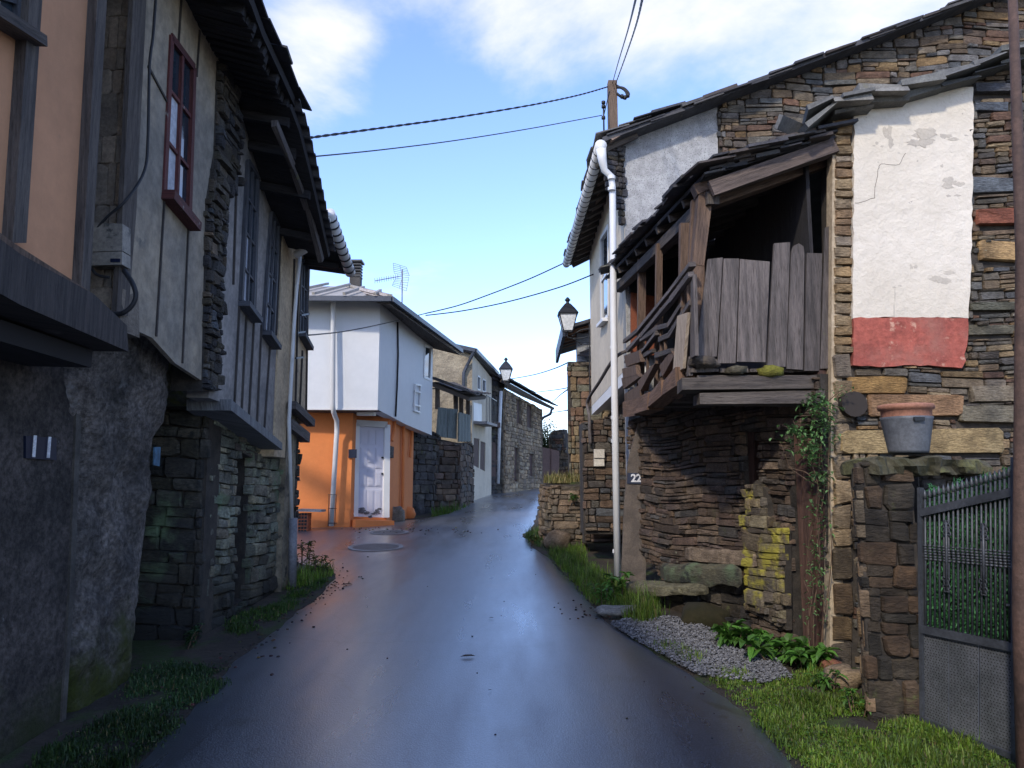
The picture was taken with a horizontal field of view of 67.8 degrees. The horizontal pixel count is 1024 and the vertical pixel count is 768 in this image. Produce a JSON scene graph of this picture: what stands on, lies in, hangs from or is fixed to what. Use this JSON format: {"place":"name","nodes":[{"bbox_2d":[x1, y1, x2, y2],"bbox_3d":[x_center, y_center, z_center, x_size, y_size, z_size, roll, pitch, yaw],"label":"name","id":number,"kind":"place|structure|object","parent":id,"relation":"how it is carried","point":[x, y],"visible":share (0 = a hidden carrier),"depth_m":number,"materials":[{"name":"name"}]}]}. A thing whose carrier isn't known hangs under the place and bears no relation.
{"place":"outdoors","nodes":[
{"label":"outdoors","id":0,"kind":"place"},
{"bbox_2d":[138,488,792,767],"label":"road","id":1,"kind":"structure","parent":0,"point":[565,691],"depth_m":5.26,"materials":[{"name":"grey asphalt"}]},
{"bbox_2d":[297,509,325,530],"bbox_3d":[-3.596,2.451,13.649,0.430,0.424,0.361,0,-7,0],"label":"wall bench","id":2,"kind":"object","parent":1,"relation":"on","point":[304,521],"depth_m":13.51,"materials":[{"name":"concrete"}]},
{"bbox_2d":[348,543,403,550],"bbox_3d":[-2.061,2.466,11.541,0.840,0.050,0.840,0,-7,0],"label":"manhole cover","id":3,"kind":"object","parent":1,"relation":"on","point":[375,546],"visible":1,"depth_m":11.52,"materials":[{"name":"metal"}]},
{"bbox_2d":[369,530,408,534],"bbox_3d":[-2.149,2.589,13.326,0.680,0.041,0.680,0,-7,0],"label":"manhole cover","id":4,"kind":"object","parent":1,"relation":"on","point":[387,532],"visible":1,"depth_m":13.28,"materials":[{"name":"metal"}]},
{"bbox_2d":[342,583,492,689],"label":"fallen leaves","id":5,"kind":"object","parent":1,"relation":"on","point":[460,656],"visible":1,"depth_m":5.80,"materials":[{"name":"brown plant"}]},
{"bbox_2d":[151,526,789,755],"bbox_3d":[-0.551,2.270,8.612,4.289,0.690,11.415,1,-7,-4],"label":"road debris","id":6,"kind":"object","parent":1,"relation":"on","point":[192,704],"visible":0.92,"depth_m":6.55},
{"bbox_2d":[0,509,1015,767],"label":"ground","id":7,"kind":"structure","parent":0,"point":[210,647],"depth_m":5.86,"materials":[{"name":"soil"}]},
{"bbox_2d":[0,0,128,758],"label":"orange house","id":8,"kind":"structure","parent":7,"relation":"on","point":[56,315],"depth_m":4.08,"materials":[{"name":"paint"}]},
{"bbox_2d":[0,0,21,16],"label":"window","id":9,"kind":"structure","parent":8,"relation":"in","point":[14,6],"depth_m":3.47,"materials":[{"name":"black glass"}]},
{"bbox_2d":[23,435,56,459],"bbox_3d":[-2.748,0.372,4.444,0.020,0.135,0.294,0,-7,2],"label":"house number sign","id":10,"kind":"object","parent":8,"relation":"attached to","point":[36,447],"visible":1,"depth_m":4.42,"materials":[{"name":"blue ceramic"}]},
{"bbox_2d":[20,703,185,767],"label":"grass","id":11,"kind":"structure","parent":7,"relation":"on","point":[142,726],"depth_m":4.32,"materials":[{"name":"green plant"}]},
{"bbox_2d":[113,657,231,718],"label":"grass","id":12,"kind":"structure","parent":7,"relation":"on","point":[192,692],"depth_m":5.26,"materials":[{"name":"green plant"}]},
{"bbox_2d":[63,0,311,712],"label":"panelled house","id":13,"kind":"structure","parent":7,"relation":"on","point":[179,506],"depth_m":5.71,"materials":[{"name":"concrete"}]},
{"bbox_2d":[91,223,130,269],"bbox_3d":[-2.472,-0.848,4.694,0.208,0.271,0.108,0,-7,0],"label":"meter box","id":14,"kind":"object","parent":13,"relation":"attached to","point":[111,248],"visible":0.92,"depth_m":4.65,"materials":[{"name":"plastic"}]},
{"bbox_2d":[91,0,156,278],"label":"wall cable","id":15,"kind":"object","parent":13,"relation":"attached to","point":[107,216],"depth_m":4.96,"materials":[{"name":"black rubber"}]},
{"bbox_2d":[112,268,137,315],"bbox_3d":[-2.372,-0.557,4.630,0.225,0.306,0.064,-2,-8,18],"label":"wall cable","id":16,"kind":"object","parent":13,"relation":"attached to","point":[131,281],"depth_m":4.60,"materials":[{"name":"black rubber"}]},
{"bbox_2d":[161,33,201,230],"bbox_3d":[-2.422,-1.847,5.626,0.120,1.303,0.558,0,-7,-2],"label":"window","id":17,"kind":"structure","parent":13,"relation":"in","point":[179,135],"depth_m":5.61,"materials":[{"name":"red paint"}]},
{"bbox_2d":[186,95,334,449],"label":"grey panel house","id":18,"kind":"structure","parent":13,"relation":"on","point":[278,197],"depth_m":7.40,"materials":[{"name":"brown wood"}]},
{"bbox_2d":[238,159,262,322],"bbox_3d":[-2.483,-1.370,7.319,0.120,1.510,0.427,0,-7,-2],"label":"window","id":19,"kind":"structure","parent":18,"relation":"in","point":[250,219],"depth_m":7.29,"materials":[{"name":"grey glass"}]},
{"bbox_2d":[261,211,281,349],"bbox_3d":[-2.510,-1.101,8.039,0.120,1.441,0.451,0,-7,-2],"label":"window","id":20,"kind":"structure","parent":18,"relation":"in","point":[269,309],"depth_m":8.02,"materials":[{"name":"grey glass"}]},
{"bbox_2d":[183,623,204,648],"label":"leafy weed","id":21,"kind":"object","parent":7,"relation":"on","point":[192,632],"visible":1,"depth_m":6.31,"materials":[{"name":"green plant"}]},
{"bbox_2d":[222,567,333,634],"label":"grass","id":22,"kind":"structure","parent":7,"relation":"on","point":[240,626],"depth_m":7.50,"materials":[{"name":"green plant"}]},
{"bbox_2d":[258,208,354,591],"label":"tan end house","id":23,"kind":"structure","parent":7,"relation":"on","point":[291,415],"depth_m":8.78,"materials":[{"name":"beige concrete"}]},
{"bbox_2d":[299,258,313,349],"bbox_3d":[-2.560,-1.002,9.483,0.120,1.109,0.462,0,-7,-2],"label":"window","id":24,"kind":"structure","parent":23,"relation":"in","point":[304,273],"depth_m":9.46,"materials":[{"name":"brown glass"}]},
{"bbox_2d":[297,540,315,566],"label":"leafy weed","id":25,"kind":"object","parent":7,"relation":"on","point":[307,553],"visible":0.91,"depth_m":9.93,"materials":[{"name":"green plant"}]},
{"bbox_2d":[282,557,335,590],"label":"grass","id":26,"kind":"structure","parent":7,"relation":"on","point":[306,574],"depth_m":9.21,"materials":[{"name":"green plant"}]},
{"bbox_2d":[309,553,334,571],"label":"leafy weed","id":27,"kind":"object","parent":7,"relation":"on","point":[321,562],"visible":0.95,"depth_m":9.66,"materials":[{"name":"green plant"}]},
{"bbox_2d":[297,259,462,527],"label":"white siding house","id":28,"kind":"structure","parent":7,"relation":"on","point":[351,394],"depth_m":14.29,"materials":[{"name":"paint"}]},
{"bbox_2d":[348,449,356,457],"bbox_3d":[-2.987,1.305,14.281,0.151,0.160,0.030,1,-7,-8],"label":"house number sign","id":29,"kind":"object","parent":28,"relation":"attached to","point":[352,453],"visible":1,"depth_m":14.27,"materials":[{"name":"blue ceramic"}]},
{"bbox_2d":[308,313,425,335],"bbox_3d":[-2.332,-1.057,12.907,0.301,1.799,6.740,-1,-7,6],"label":"overhead wire","id":30,"kind":"object","parent":28,"relation":"attached to","point":[357,328],"visible":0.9,"depth_m":12.22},
{"bbox_2d":[354,420,389,517],"bbox_3d":[-2.727,1.641,14.699,0.771,1.872,0.110,5,-9,-32],"label":"door","id":31,"kind":"structure","parent":28,"relation":"in","point":[372,462],"depth_m":14.70,"materials":[{"name":"white paint"}]},
{"bbox_2d":[375,263,409,302],"bbox_3d":[-2.718,-2.106,17.123,0.801,1.319,0.166,3,-8,-24],"label":"tv antenna","id":32,"kind":"object","parent":28,"relation":"on","point":[401,286],"visible":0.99,"depth_m":17.23,"materials":[{"name":"silver metal"}]},
{"bbox_2d":[395,322,398,416],"bbox_3d":[-2.276,-0.295,15.110,0.036,1.894,0.118,-1,-7,9],"label":"facade cable","id":33,"kind":"object","parent":28,"relation":"attached to","point":[397,368],"visible":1,"depth_m":15.14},
{"bbox_2d":[423,344,431,380],"bbox_3d":[-1.941,-0.507,17.456,0.040,0.840,0.680,-1,-7,9],"label":"window","id":34,"kind":"structure","parent":28,"relation":"in","point":[427,369],"depth_m":17.51,"materials":[{"name":"white plastic"}]},
{"bbox_2d":[392,506,404,521],"bbox_3d":[-2.345,2.682,15.311,0.400,0.452,0.348,0,-7,0],"label":"boulder","id":35,"kind":"object","parent":7,"relation":"on","point":[398,514],"visible":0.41,"depth_m":15.20,"materials":[{"name":"stone"}]},
{"bbox_2d":[406,506,415,518],"bbox_3d":[-2.243,2.812,16.515,0.321,0.315,0.239,0,-7,0],"label":"boulder","id":36,"kind":"object","parent":7,"relation":"on","point":[410,513],"visible":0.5,"depth_m":16.42,"materials":[{"name":"orange stone"}]},
{"bbox_2d":[429,497,469,516],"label":"grass","id":37,"kind":"structure","parent":7,"relation":"on","point":[441,511],"depth_m":17.75,"materials":[{"name":"green plant"}]},
{"bbox_2d":[412,377,490,514],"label":"open shed","id":38,"kind":"structure","parent":7,"relation":"on","point":[443,472],"depth_m":18.73,"materials":[{"name":"black stone"}]},
{"bbox_2d":[432,344,498,499],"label":"cream house","id":39,"kind":"structure","parent":7,"relation":"on","point":[472,368],"depth_m":23.93,"materials":[{"name":"paint"}]},
{"bbox_2d":[473,402,481,420],"bbox_3d":[-1.112,0.905,24.531,0.030,0.697,1.929,-1,-7,5],"label":"balcony door","id":40,"kind":"structure","parent":39,"relation":"in","point":[477,408],"depth_m":24.42,"materials":[{"name":"white plastic"}]},
{"bbox_2d":[477,375,480,390],"bbox_3d":[-1.091,-0.027,24.882,0.040,0.512,0.679,-1,-7,5],"label":"window","id":41,"kind":"structure","parent":39,"relation":"in","point":[478,377],"depth_m":24.93,"materials":[{"name":"white plastic"}]},
{"bbox_2d":[482,379,485,391],"bbox_3d":[-0.966,0.067,26.230,0.040,0.503,0.880,-1,-7,5],"label":"window","id":42,"kind":"structure","parent":39,"relation":"in","point":[483,380],"depth_m":26.20,"materials":[{"name":"white plastic"}]},
{"bbox_2d":[489,374,509,493],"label":"dark timber house","id":43,"kind":"structure","parent":7,"relation":"on","point":[496,451],"depth_m":28.88,"materials":[{"name":"black wood"}]},
{"bbox_2d":[491,421,499,479],"bbox_3d":[-0.654,2.503,28.538,0.200,2.167,0.608,-3,-8,25],"label":"door","id":44,"kind":"structure","parent":43,"relation":"in","point":[493,450],"depth_m":28.56,"materials":[{"name":"brown wood"}]},
{"bbox_2d":[499,357,512,398],"bbox_3d":[-0.222,-0.163,28.280,0.506,1.484,1.557,0,-7,0],"label":"street lamp","id":45,"kind":"object","parent":43,"relation":"attached to","point":[505,369],"visible":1,"depth_m":27.61,"materials":[{"name":"black metal"}]},
{"bbox_2d":[499,374,557,492],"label":"stone house","id":46,"kind":"structure","parent":7,"relation":"on","point":[522,450],"depth_m":31.97,"materials":[{"name":"grey stone"}]},
{"bbox_2d":[514,448,516,481],"bbox_3d":[0.056,3.272,31.007,0.070,1.383,0.797,-2,-8,15],"label":"door","id":47,"kind":"structure","parent":46,"relation":"in","point":[515,461],"depth_m":31.17,"materials":[{"name":"brown wood"}]},
{"bbox_2d":[543,447,558,483],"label":"sheet metal gate","id":48,"kind":"structure","parent":46,"relation":"attached to","point":[550,460],"depth_m":36.22,"materials":[{"name":"grey metal"}]},
{"bbox_2d":[525,533,538,543],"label":"leafy weed","id":49,"kind":"object","parent":7,"relation":"on","point":[532,539],"visible":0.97,"depth_m":12.30,"materials":[{"name":"green plant"}]},
{"bbox_2d":[524,519,544,547],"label":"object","id":50,"kind":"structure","parent":7,"relation":"on","point":[530,531],"depth_m":12.61,"materials":[{"name":"green plant"}]},
{"bbox_2d":[542,401,556,447],"bbox_3d":[1.618,3.302,38.929,2.202,5.094,2.000,0,-7,0],"label":"dark bush","id":51,"kind":"object","parent":7,"relation":"on","point":[545,444],"visible":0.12,"depth_m":38.82,"materials":[{"name":"green plant"}]},
{"bbox_2d":[548,429,567,476],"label":"ruined wall","id":52,"kind":"structure","parent":7,"relation":"on","point":[557,440],"depth_m":37.47,"materials":[{"name":"stone"}]},
{"bbox_2d":[543,530,572,549],"bbox_3d":[0.712,2.416,11.789,0.454,0.306,0.319,0,-7,0],"label":"boulder","id":53,"kind":"object","parent":7,"relation":"on","point":[561,538],"visible":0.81,"depth_m":11.67,"materials":[{"name":"stone"}]},
{"bbox_2d":[537,482,594,549],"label":"dry stone wall","id":54,"kind":"structure","parent":7,"relation":"on","point":[558,511],"depth_m":11.94,"materials":[{"name":"stone"}]},
{"bbox_2d":[543,468,579,482],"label":"grass","id":55,"kind":"structure","parent":54,"relation":"on","point":[559,478],"depth_m":12.44,"materials":[{"name":"green plant"}]},
{"bbox_2d":[568,493,578,501],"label":"leafy weed","id":56,"kind":"object","parent":54,"relation":"on","point":[573,498],"visible":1,"depth_m":11.69,"materials":[{"name":"green plant"}]},
{"bbox_2d":[556,319,610,476],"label":"block outbuilding","id":57,"kind":"structure","parent":7,"relation":"on","point":[577,383],"depth_m":15.31,"materials":[{"name":"stone"}]},
{"bbox_2d":[508,362,567,379],"bbox_3d":[0.709,-0.304,21.640,0.431,1.293,12.075,1,-7,-6],"label":"overhead wire","id":58,"kind":"object","parent":57,"relation":"attached to","point":[541,372],"visible":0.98,"depth_m":21.86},
{"bbox_2d":[531,387,566,392],"bbox_3d":[1.139,0.208,23.370,0.303,1.746,15.609,0,-7,-2],"label":"overhead wire","id":59,"kind":"object","parent":57,"relation":"attached to","point":[551,390],"visible":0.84,"depth_m":23.85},
{"bbox_2d":[547,539,631,605],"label":"grass","id":60,"kind":"structure","parent":7,"relation":"on","point":[571,559],"depth_m":9.29,"materials":[{"name":"green plant"}]},
{"bbox_2d":[587,583,612,605],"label":"leafy weed","id":61,"kind":"object","parent":7,"relation":"on","point":[605,593],"visible":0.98,"depth_m":7.78,"materials":[{"name":"green plant"}]},
{"bbox_2d":[582,533,622,542],"bbox_3d":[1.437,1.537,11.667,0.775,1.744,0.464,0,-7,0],"label":"stone step","id":62,"kind":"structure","parent":7,"relation":"on","point":[597,538],"depth_m":11.37,"materials":[{"name":"grey stone"}]},
{"bbox_2d":[601,80,629,130],"bbox_3d":[2.334,-1.993,16.653,0.652,9.826,0.320,0,-7,0],"label":"utility pole","id":63,"kind":"object","parent":7,"relation":"on","point":[612,103],"visible":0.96,"depth_m":17.14,"materials":[{"name":"brown wood"}]},
{"bbox_2d":[310,86,607,138],"bbox_3d":[-0.181,-4.703,12.880,0.412,5.104,9.340,-4,-8,29],"label":"overhead wire","id":64,"kind":"object","parent":63,"relation":"attached to","point":[372,129],"visible":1,"depth_m":11.44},
{"bbox_2d":[316,115,601,156],"bbox_3d":[-0.448,-4.294,13.074,0.709,4.509,9.018,-4,-8,28],"label":"overhead wire","id":65,"kind":"object","parent":63,"relation":"attached to","point":[444,141],"visible":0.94,"depth_m":12.35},
{"bbox_2d":[612,0,636,82],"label":"overhead wire","id":66,"kind":"object","parent":63,"relation":"attached to","point":[634,4],"visible":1,"depth_m":9.01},
{"bbox_2d":[615,0,642,83],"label":"overhead wire","id":67,"kind":"object","parent":63,"relation":"attached to","point":[641,3],"visible":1,"depth_m":9.80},
{"bbox_2d":[593,605,639,617],"bbox_3d":[1.058,2.210,7.409,0.539,0.107,0.296,0,-7,0],"label":"kerb stone","id":68,"kind":"object","parent":7,"relation":"on","point":[613,611],"visible":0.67,"depth_m":7.31,"materials":[{"name":"grey stone"}]},
{"bbox_2d":[601,571,634,597],"bbox_3d":[1.137,2.151,8.104,0.372,0.305,0.337,0,-7,0],"label":"leafy weed","id":69,"kind":"object","parent":7,"relation":"on","point":[611,580],"visible":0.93,"depth_m":8.13,"materials":[{"name":"green plant"}]},
{"bbox_2d":[621,422,645,582],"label":"slate slab","id":70,"kind":"structure","parent":7,"relation":"on","point":[633,561],"depth_m":8.83,"materials":[{"name":"grey stone"}]},
{"bbox_2d":[627,473,643,483],"bbox_3d":[1.448,1.102,8.888,0.217,0.130,0.019,0,-7,0],"label":"house number sign","id":71,"kind":"object","parent":70,"relation":"attached to","point":[633,478],"visible":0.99,"depth_m":8.88,"materials":[{"name":"blue metal"}]},
{"bbox_2d":[646,576,755,629],"bbox_3d":[1.887,2.069,7.556,0.436,0.635,1.678,4,-8,-26],"label":"bench base","id":72,"kind":"object","parent":7,"relation":"on","point":[727,597],"visible":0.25,"depth_m":7.08,"materials":[{"name":"black stone"}]},
{"bbox_2d":[626,580,708,596],"bbox_3d":[1.546,2.072,7.747,0.303,0.219,1.392,5,-9,-33],"label":"stone bench","id":73,"kind":"object","parent":72,"relation":"on","point":[666,588],"visible":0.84,"depth_m":7.54,"materials":[{"name":"grey stone"}]},
{"bbox_2d":[660,562,741,587],"bbox_3d":[1.791,1.832,7.383,0.150,0.275,1.456,3,-8,-22],"label":"stone bench","id":74,"kind":"object","parent":73,"relation":"on","point":[709,575],"visible":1,"depth_m":7.20,"materials":[{"name":"grey stone"}]},
{"bbox_2d":[684,547,756,567],"bbox_3d":[1.954,1.640,7.244,0.096,0.174,1.363,2,-8,-17],"label":"stone bench","id":75,"kind":"object","parent":74,"relation":"on","point":[726,556],"visible":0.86,"depth_m":7.17,"materials":[{"name":"stone"}]},
{"bbox_2d":[610,615,792,682],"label":"gravel","id":76,"kind":"structure","parent":7,"relation":"on","point":[670,628],"depth_m":6.09,"materials":[{"name":"grey gravel"}]},
{"bbox_2d":[619,577,670,624],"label":"grass","id":77,"kind":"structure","parent":76,"relation":"on","point":[646,609],"depth_m":7.21,"materials":[{"name":"green plant"}]},
{"bbox_2d":[646,625,710,664],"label":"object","id":78,"kind":"structure","parent":76,"relation":"on","point":[685,648],"depth_m":6.04,"materials":[{"name":"grey gravel"}]},
{"bbox_2d":[681,602,729,627],"bbox_3d":[1.813,2.184,7.102,0.506,0.291,0.402,-1,-7,10],"label":"boulder","id":79,"kind":"object","parent":7,"relation":"on","point":[707,614],"visible":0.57,"depth_m":6.97,"materials":[{"name":"brown stone"}]},
{"bbox_2d":[709,619,769,648],"bbox_3d":[1.878,2.091,6.314,0.506,0.250,0.399,0,-7,0],"label":"leafy weed","id":80,"kind":"object","parent":7,"relation":"on","point":[726,635],"visible":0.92,"depth_m":6.25,"materials":[{"name":"green plant"}]},
{"bbox_2d":[739,632,812,664],"bbox_3d":[2.053,2.053,5.880,0.583,0.244,0.420,-2,-8,15],"label":"leafy weed","id":81,"kind":"object","parent":7,"relation":"on","point":[768,648],"visible":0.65,"depth_m":5.83,"materials":[{"name":"green plant"}]},
{"bbox_2d":[563,0,1023,576],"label":"slate gable house","id":82,"kind":"structure","parent":7,"relation":"on","point":[637,166],"depth_m":9.94,"materials":[{"name":"stone"}]},
{"bbox_2d":[426,263,562,313],"bbox_3d":[-0.428,-1.945,15.669,3.182,0.708,0.069,-4,-8,26],"label":"overhead wire","id":83,"kind":"object","parent":82,"relation":"attached to","point":[496,291],"visible":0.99,"depth_m":15.57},
{"bbox_2d":[425,274,593,315],"bbox_3d":[-0.143,-1.705,15.148,4.166,0.273,0.172,-5,-9,36],"label":"overhead wire","id":84,"kind":"object","parent":82,"relation":"attached to","point":[514,299],"visible":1,"depth_m":15.00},
{"bbox_2d":[557,297,590,344],"bbox_3d":[1.224,-1.224,14.880,0.666,0.959,0.396,0,-7,0],"label":"street lamp","id":85,"kind":"object","parent":82,"relation":"attached to","point":[568,312],"visible":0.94,"depth_m":14.76,"materials":[{"name":"black metal"}]},
{"bbox_2d":[589,323,590,413],"bbox_3d":[1.465,-0.162,14.339,0.032,2.000,0.024,0,-7,0],"label":"facade cable","id":86,"kind":"object","parent":82,"relation":"attached to","point":[589,368],"visible":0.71,"depth_m":14.35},
{"bbox_2d":[594,449,603,465],"bbox_3d":[1.196,1.014,10.476,0.144,0.231,0.080,0,-7,0],"label":"electricity meter box","id":87,"kind":"object","parent":82,"relation":"attached to","point":[598,457],"visible":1,"depth_m":10.45,"materials":[{"name":"beige plastic"}]},
{"bbox_2d":[596,224,608,327],"bbox_3d":[1.439,-1.709,12.061,0.120,1.607,1.285,0,-7,1],"label":"window","id":88,"kind":"structure","parent":82,"relation":"in","point":[604,238],"depth_m":12.22,"materials":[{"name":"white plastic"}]},
{"bbox_2d":[770,639,842,671],"bbox_3d":[2.215,2.041,5.711,0.466,0.221,0.414,0,-7,0],"label":"leafy weed","id":89,"kind":"object","parent":7,"relation":"on","point":[820,651],"visible":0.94,"depth_m":5.64,"materials":[{"name":"green plant"}]},
{"bbox_2d":[769,384,853,649],"bbox_3d":[2.322,1.039,5.797,0.653,2.104,0.283,-2,-8,16],"label":"climbing rose","id":90,"kind":"object","parent":7,"relation":"on","point":[792,431],"visible":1,"depth_m":5.83,"materials":[{"name":"green plant"}]},
{"bbox_2d":[626,42,1023,667],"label":"stone annex","id":91,"kind":"object","parent":7,"relation":"on","point":[911,195],"visible":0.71,"depth_m":6.18,"materials":[{"name":"brown stone"}]},
{"bbox_2d":[598,118,858,418],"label":"wooden balcony","id":92,"kind":"structure","parent":91,"relation":"attached to","point":[722,273],"depth_m":6.26,"materials":[{"name":"brown wood"}]},
{"bbox_2d":[747,432,761,483],"bbox_3d":[2.332,0.867,6.905,0.230,0.879,0.302,2,-8,-17],"label":"niche door","id":93,"kind":"structure","parent":91,"relation":"in","point":[753,460],"depth_m":6.96,"materials":[{"name":"brown wood"}]},
{"bbox_2d":[794,370,826,646],"bbox_3d":[2.450,1.122,6.139,0.080,2.450,0.345,2,-8,-17],"label":"plank door","id":94,"kind":"structure","parent":91,"relation":"in","point":[802,486],"depth_m":6.15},
{"bbox_2d":[803,668,847,692],"bbox_3d":[2.149,2.035,5.234,0.243,0.153,0.237,0,-7,0],"label":"fern","id":95,"kind":"object","parent":7,"relation":"on","point":[823,683],"visible":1,"depth_m":5.19,"materials":[{"name":"green plant"}]},
{"bbox_2d":[817,658,841,668],"bbox_3d":[2.337,2.079,5.637,0.177,0.105,0.146,2,-8,-14],"label":"loose stone","id":96,"kind":"object","parent":7,"relation":"on","point":[823,661],"visible":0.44,"depth_m":5.59,"materials":[{"name":"brown stone"}]},
{"bbox_2d":[823,663,861,688],"bbox_3d":[2.330,2.049,5.316,0.286,0.162,0.218,2,-8,-15],"label":"loose stone","id":97,"kind":"object","parent":7,"relation":"on","point":[854,677],"visible":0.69,"depth_m":5.24,"materials":[{"name":"beige stone"}]},
{"bbox_2d":[838,687,870,716],"bbox_3d":[2.181,1.991,4.788,0.240,0.163,0.219,-5,-9,32],"label":"leafy weed","id":98,"kind":"object","parent":7,"relation":"on","point":[847,700],"visible":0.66,"depth_m":4.78,"materials":[{"name":"green plant"}]},
{"bbox_2d":[840,455,992,722],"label":"gate pillar","id":99,"kind":"structure","parent":7,"relation":"on","point":[884,502],"depth_m":4.78,"materials":[{"name":"black stone"}]},
{"bbox_2d":[877,402,934,453],"bbox_3d":[2.584,0.296,4.983,0.344,0.318,0.344,0,-7,0],"label":"flower pot","id":100,"kind":"object","parent":99,"relation":"on","point":[906,428],"visible":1,"depth_m":4.87,"materials":[{"name":"metal"}]},
{"bbox_2d":[917,457,1015,762],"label":"metal gate","id":101,"kind":"structure","parent":7,"relation":"on","point":[969,569],"depth_m":4.34,"materials":[{"name":"grey metal"}]},
{"bbox_2d":[1008,0,1023,767],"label":"roadside pole","id":102,"kind":"object","parent":7,"relation":"on","point":[1017,130],"visible":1,"depth_m":3.86,"materials":[{"name":"metal"}]},
{"bbox_2d":[263,0,953,441],"label":"sky","id":103,"kind":"structure","parent":0,"point":[467,220],"materials":[{"name":"blue"}]},
{"bbox_2d":[696,660,1015,767],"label":"grass","id":104,"kind":"structure","parent":0,"point":[793,713],"depth_m":4.39,"materials":[{"name":"green plant"}]}
]}

